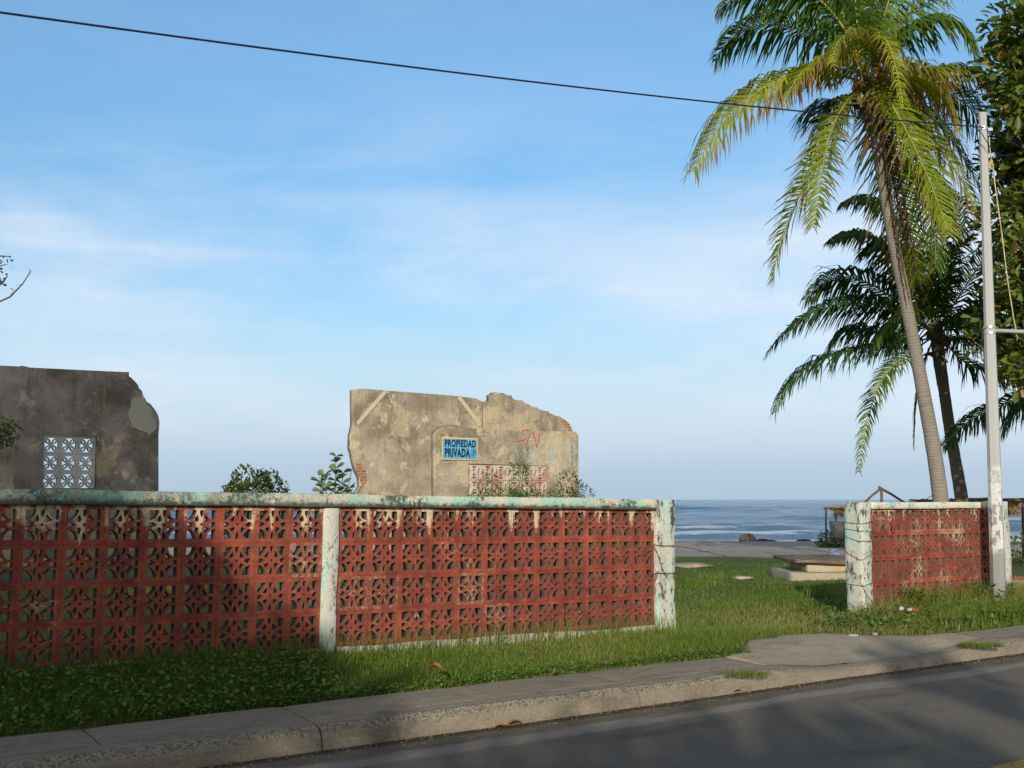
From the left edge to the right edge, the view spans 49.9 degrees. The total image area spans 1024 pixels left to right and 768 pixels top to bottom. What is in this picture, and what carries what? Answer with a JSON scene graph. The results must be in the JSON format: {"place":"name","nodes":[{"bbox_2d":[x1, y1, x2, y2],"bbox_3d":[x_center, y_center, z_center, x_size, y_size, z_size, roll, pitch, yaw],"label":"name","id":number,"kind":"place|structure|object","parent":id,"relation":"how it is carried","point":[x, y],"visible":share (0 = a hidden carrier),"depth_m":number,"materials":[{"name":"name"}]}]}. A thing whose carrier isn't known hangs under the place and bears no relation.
{"place":"outdoors","nodes":[
{"label":"outdoors","id":0,"kind":"place"},
{"bbox_2d":[0,658,758,756],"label":"sidewalk","id":1,"kind":"structure","parent":0,"point":[53,741],"depth_m":7.59,"materials":[{"name":"grey concrete"}]},
{"bbox_2d":[0,541,1023,736],"bbox_3d":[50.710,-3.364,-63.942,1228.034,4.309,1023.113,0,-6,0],"label":"ground","id":2,"kind":"structure","parent":0,"point":[760,551],"depth_m":16.11,"materials":[{"name":"green plant"}]},
{"bbox_2d":[0,255,30,450],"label":"leafy tree","id":3,"kind":"object","parent":2,"relation":"on","point":[4,432],"visible":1,"depth_m":13.17,"materials":[{"name":"green plant"}]},
{"bbox_2d":[0,366,158,560],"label":"ruined house","id":4,"kind":"structure","parent":2,"relation":"on","point":[113,416],"depth_m":18.61,"materials":[{"name":"grey paint"}]},
{"bbox_2d":[220,463,289,573],"bbox_3d":[-3.951,2.143,16.878,1.162,1.847,1.088,0,-6,0],"label":"bush","id":5,"kind":"object","parent":2,"relation":"on","point":[245,485],"visible":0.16,"depth_m":16.84,"materials":[{"name":"green plant"}]},
{"bbox_2d":[310,452,354,524],"bbox_3d":[-2.349,1.847,14.387,0.633,1.909,0.389,0,-6,0],"label":"milkweed shrub","id":6,"kind":"object","parent":2,"relation":"on","point":[328,485],"visible":0.49,"depth_m":14.42,"materials":[{"name":"green plant"}]},
{"bbox_2d":[0,489,675,675],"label":"breeze block wall","id":7,"kind":"structure","parent":2,"relation":"on","point":[582,559],"depth_m":9.25,"materials":[{"name":"red paint"}]},
{"bbox_2d":[653,546,668,577],"bbox_3d":[1.530,1.830,11.288,0.203,0.335,0.035,4,-7,-32],"label":"barbed wire","id":8,"kind":"object","parent":7,"relation":"attached to","point":[661,564],"visible":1,"depth_m":11.29,"materials":[{"name":"metal"}]},
{"bbox_2d":[651,572,845,585],"bbox_3d":[2.711,2.137,12.116,3.222,0.240,0.070,4,-7,-36],"label":"barbed wire","id":9,"kind":"object","parent":7,"relation":"attached to","point":[835,581],"visible":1,"depth_m":11.89,"materials":[{"name":"metal"}]},
{"bbox_2d":[654,544,843,562],"bbox_3d":[2.713,1.859,12.162,3.174,0.262,0.061,4,-7,-37],"label":"barbed wire","id":10,"kind":"object","parent":7,"relation":"attached to","point":[749,559],"visible":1,"depth_m":12.05,"materials":[{"name":"metal"}]},
{"bbox_2d":[0,643,749,732],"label":"ground cover","id":11,"kind":"object","parent":2,"relation":"on","point":[305,665],"visible":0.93,"depth_m":7.75,"materials":[{"name":"green plant"}]},
{"bbox_2d":[0,610,750,736],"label":"grass","id":12,"kind":"structure","parent":2,"relation":"on","point":[602,640],"depth_m":8.60,"materials":[{"name":"green plant"}]},
{"bbox_2d":[426,663,445,670],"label":"fallen leaf","id":13,"kind":"object","parent":12,"relation":"on","point":[435,665],"visible":1,"depth_m":8.35,"materials":[{"name":"brown plant"}]},
{"bbox_2d":[347,389,577,558],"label":"ruined house","id":14,"kind":"structure","parent":2,"relation":"on","point":[394,446],"depth_m":22.32,"materials":[{"name":"paint"}]},
{"bbox_2d":[442,437,477,460],"bbox_3d":[-1.003,1.254,21.261,0.818,0.433,0.016,4,-7,-34],"label":"sign","id":15,"kind":"object","parent":14,"relation":"attached to","point":[453,448],"visible":1,"depth_m":21.25,"materials":[{"name":"blue ceramic"}]},
{"bbox_2d":[0,556,1014,662],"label":"grass","id":16,"kind":"structure","parent":2,"relation":"on","point":[741,634],"depth_m":13.62,"materials":[{"name":"green plant"}]},
{"bbox_2d":[0,633,1023,767],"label":"kerb","id":17,"kind":"structure","parent":2,"relation":"on","point":[204,749],"depth_m":7.63,"materials":[{"name":"concrete"}]},
{"bbox_2d":[703,668,769,677],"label":"grass tuft","id":18,"kind":"object","parent":17,"relation":"on","point":[755,673],"visible":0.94,"depth_m":9.21,"materials":[{"name":"green plant"}]},
{"bbox_2d":[956,641,1005,647],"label":"grass tuft","id":19,"kind":"object","parent":17,"relation":"on","point":[980,645],"visible":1,"depth_m":11.03,"materials":[{"name":"green plant"}]},
{"bbox_2d":[467,448,561,575],"bbox_3d":[0.056,2.287,19.183,1.742,2.392,0.972,0,-6,0],"label":"bush","id":20,"kind":"object","parent":2,"relation":"on","point":[513,492],"visible":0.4,"depth_m":19.19,"materials":[{"name":"green plant"}]},
{"bbox_2d":[547,470,596,497],"bbox_3d":[1.097,2.586,20.145,0.904,2.034,0.560,0,-6,0],"label":"bush","id":21,"kind":"object","parent":2,"relation":"on","point":[578,494],"visible":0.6,"depth_m":20.18,"materials":[{"name":"green plant"}]},
{"bbox_2d":[675,562,713,567],"bbox_3d":[4.045,4.085,24.752,0.969,0.135,0.612,0,-6,0],"label":"rock","id":22,"kind":"object","parent":2,"relation":"on","point":[690,565],"visible":0.76,"depth_m":24.53,"materials":[{"name":"beige stone"}]},
{"bbox_2d":[684,570,719,586],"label":"grass clump","id":23,"kind":"object","parent":2,"relation":"on","point":[701,581],"visible":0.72,"depth_m":17.94,"materials":[{"name":"green plant"}]},
{"bbox_2d":[698,571,737,583],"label":"grass clump","id":24,"kind":"object","parent":2,"relation":"on","point":[720,577],"visible":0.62,"depth_m":18.74,"materials":[{"name":"green plant"}]},
{"bbox_2d":[732,576,753,579],"bbox_3d":[4.144,3.479,19.749,0.403,0.072,0.261,0,-6,0],"label":"rock","id":25,"kind":"object","parent":2,"relation":"on","point":[743,577],"visible":0.91,"depth_m":19.66,"materials":[{"name":"beige stone"}]},
{"bbox_2d":[739,534,748,541],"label":"rock","id":26,"kind":"object","parent":2,"relation":"on","point":[743,537],"visible":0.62,"depth_m":57.36,"materials":[{"name":"grey stone"}]},
{"bbox_2d":[747,533,756,540],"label":"rock","id":27,"kind":"object","parent":2,"relation":"on","point":[751,537],"visible":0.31,"depth_m":61.75,"materials":[{"name":"stone"}]},
{"bbox_2d":[753,576,801,590],"bbox_3d":[4.129,3.080,17.044,0.603,0.245,0.526,-5,-8,38],"label":"grass clump","id":28,"kind":"object","parent":2,"relation":"on","point":[776,584],"visible":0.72,"depth_m":17.05,"materials":[{"name":"green plant"}]},
{"bbox_2d":[769,554,845,580],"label":"broken platform","id":29,"kind":"structure","parent":2,"relation":"on","point":[827,566],"depth_m":19.37,"materials":[{"name":"paint"}]},
{"bbox_2d":[794,596,846,614],"bbox_3d":[2.037,2.959,15.229,7.922,0.264,2.029,-2,-6,22],"label":"ground cover","id":30,"kind":"object","parent":2,"relation":"on","point":[829,608],"visible":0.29,"depth_m":14.17,"materials":[{"name":"green plant"}]},
{"bbox_2d":[801,578,846,600],"bbox_3d":[4.451,2.906,15.611,0.731,0.341,0.499,0,-6,0],"label":"grass clump","id":31,"kind":"object","parent":2,"relation":"on","point":[823,593],"visible":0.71,"depth_m":15.60,"materials":[{"name":"green plant"}]},
{"bbox_2d":[813,530,844,547],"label":"bush","id":32,"kind":"object","parent":2,"relation":"on","point":[830,544],"visible":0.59,"depth_m":41.97,"materials":[{"name":"green plant"}]},
{"bbox_2d":[824,505,844,539],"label":"beach shelter","id":33,"kind":"object","parent":2,"relation":"on","point":[839,510],"visible":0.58,"depth_m":57.77,"materials":[{"name":"brown wood"}]},
{"bbox_2d":[828,548,844,554],"bbox_3d":[8.236,4.339,27.965,0.471,0.311,0.414,1,-6,-11],"label":"sack","id":34,"kind":"object","parent":2,"relation":"on","point":[837,552],"visible":0.38,"depth_m":27.87,"materials":[{"name":"blue plastic"}]},
{"bbox_2d":[829,521,844,541],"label":"concrete block","id":35,"kind":"structure","parent":2,"relation":"on","point":[837,529],"depth_m":55.55,"materials":[{"name":"grey concrete"}]},
{"bbox_2d":[681,0,1002,501],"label":"coconut palm","id":36,"kind":"object","parent":2,"relation":"on","point":[899,91],"visible":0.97,"depth_m":24.24,"materials":[{"name":"green plant"}]},
{"bbox_2d":[763,157,1023,501],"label":"coconut palm","id":37,"kind":"object","parent":2,"relation":"on","point":[929,303],"visible":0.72,"depth_m":29.00,"materials":[{"name":"green plant"}]},
{"bbox_2d":[807,577,1023,634],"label":"grass","id":38,"kind":"structure","parent":2,"relation":"on","point":[1018,592],"depth_m":12.82,"materials":[{"name":"green plant"}]},
{"bbox_2d":[896,581,1016,608],"bbox_3d":[5.742,2.632,13.754,2.313,0.303,0.711,5,-7,-37],"label":"ground cover","id":39,"kind":"object","parent":38,"relation":"on","point":[1012,584],"visible":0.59,"depth_m":13.72,"materials":[{"name":"green plant"}]},
{"bbox_2d":[809,596,1023,634],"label":"ground cover","id":40,"kind":"object","parent":2,"relation":"on","point":[884,618],"visible":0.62,"depth_m":12.30,"materials":[{"name":"green plant"}]},
{"bbox_2d":[907,608,918,610],"bbox_3d":[4.574,2.576,12.568,0.185,0.037,0.088,3,-6,-23],"label":"snack wrapper","id":41,"kind":"object","parent":40,"relation":"on","point":[910,609],"visible":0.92,"depth_m":12.54,"materials":[{"name":"red plastic"}]},
{"bbox_2d":[844,501,1011,615],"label":"breeze block wall","id":42,"kind":"structure","parent":2,"relation":"on","point":[929,544],"depth_m":13.74,"materials":[{"name":"red paint"}]},
{"bbox_2d":[891,522,895,532],"bbox_3d":[4.672,1.754,13.474,0.052,0.131,0.033,0,-6,0],"label":"cloth scrap","id":43,"kind":"object","parent":42,"relation":"in","point":[893,530],"visible":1,"depth_m":13.46,"materials":[{"name":"pink fabric"}]},
{"bbox_2d":[864,486,1023,555],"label":"beach shelter","id":44,"kind":"object","parent":2,"relation":"on","point":[1014,508],"visible":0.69,"depth_m":31.35,"materials":[{"name":"grey brown weathered wood"},{"name":"thatch"}]},
{"bbox_2d":[940,343,1023,453],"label":"coconut palm","id":45,"kind":"object","parent":2,"relation":"on","point":[1013,409],"visible":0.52,"depth_m":26.76,"materials":[{"name":"green plant"}]},
{"bbox_2d":[958,0,1023,402],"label":"sea almond tree","id":46,"kind":"object","parent":2,"relation":"on","point":[1008,53],"visible":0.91,"depth_m":23.11,"materials":[{"name":"green plant"}]},
{"bbox_2d":[978,112,1023,599],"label":"utility pole","id":47,"kind":"object","parent":2,"relation":"on","point":[996,545],"visible":0.88,"depth_m":14.30,"materials":[{"name":"paint"}]},
{"bbox_2d":[0,11,1023,155],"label":"overhead cable","id":48,"kind":"object","parent":47,"relation":"attached to","point":[138,31],"visible":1,"depth_m":9.92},
{"bbox_2d":[989,137,1017,339],"bbox_3d":[6.483,-1.936,14.544,0.294,2.734,0.035,0,-6,0],"label":"rope","id":49,"kind":"object","parent":47,"relation":"hanging from","point":[990,162],"visible":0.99,"depth_m":14.57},
{"bbox_2d":[1010,532,1023,564],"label":"bush","id":50,"kind":"object","parent":2,"relation":"on","point":[1021,559],"visible":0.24,"depth_m":26.55,"materials":[{"name":"green plant"}]},
{"bbox_2d":[1012,576,1023,587],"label":"ruined wall stub","id":51,"kind":"object","parent":2,"relation":"on","point":[1017,577],"visible":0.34,"depth_m":14.99,"materials":[{"name":"red brick"}]},
{"bbox_2d":[0,0,1023,499],"label":"sky","id":52,"kind":"structure","parent":0,"point":[260,239],"materials":[{"name":"blue"}]},
{"bbox_2d":[161,500,1021,540],"bbox_3d":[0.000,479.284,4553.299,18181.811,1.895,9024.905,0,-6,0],"label":"sea","id":53,"kind":"structure","parent":0,"point":[734,520],"depth_m":145.18,"materials":[{"name":"liquid"}]},
{"bbox_2d":[200,653,1023,767],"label":"road","id":54,"kind":"structure","parent":0,"point":[960,715],"depth_m":7.50,"materials":[{"name":"grey asphalt"}]},
{"bbox_2d":[493,722,507,728],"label":"fallen leaf","id":55,"kind":"object","parent":54,"relation":"on","point":[498,724],"visible":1,"depth_m":7.73,"materials":[{"name":"brown plant"}]},
{"bbox_2d":[508,719,520,723],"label":"fallen leaf","id":56,"kind":"object","parent":54,"relation":"on","point":[512,721],"visible":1,"depth_m":7.83,"materials":[{"name":"brown plant"}]},
{"bbox_2d":[202,653,1023,767],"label":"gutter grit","id":57,"kind":"object","parent":54,"relation":"on","point":[624,712],"visible":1,"depth_m":8.30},
{"bbox_2d":[990,759,1023,767],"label":"road centre line","id":58,"kind":"object","parent":54,"relation":"on","point":[1018,764],"visible":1,"depth_m":6.55,"materials":[{"name":"yellow paint"}]},
{"bbox_2d":[726,633,982,665],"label":"driveway","id":59,"kind":"structure","parent":0,"point":[819,649],"depth_m":11.01,"materials":[{"name":"concrete"}]},
{"bbox_2d":[959,625,1023,637],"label":"sidewalk","id":60,"kind":"structure","parent":0,"point":[1005,631],"depth_m":11.93,"materials":[{"name":"grey concrete"}]}
]}

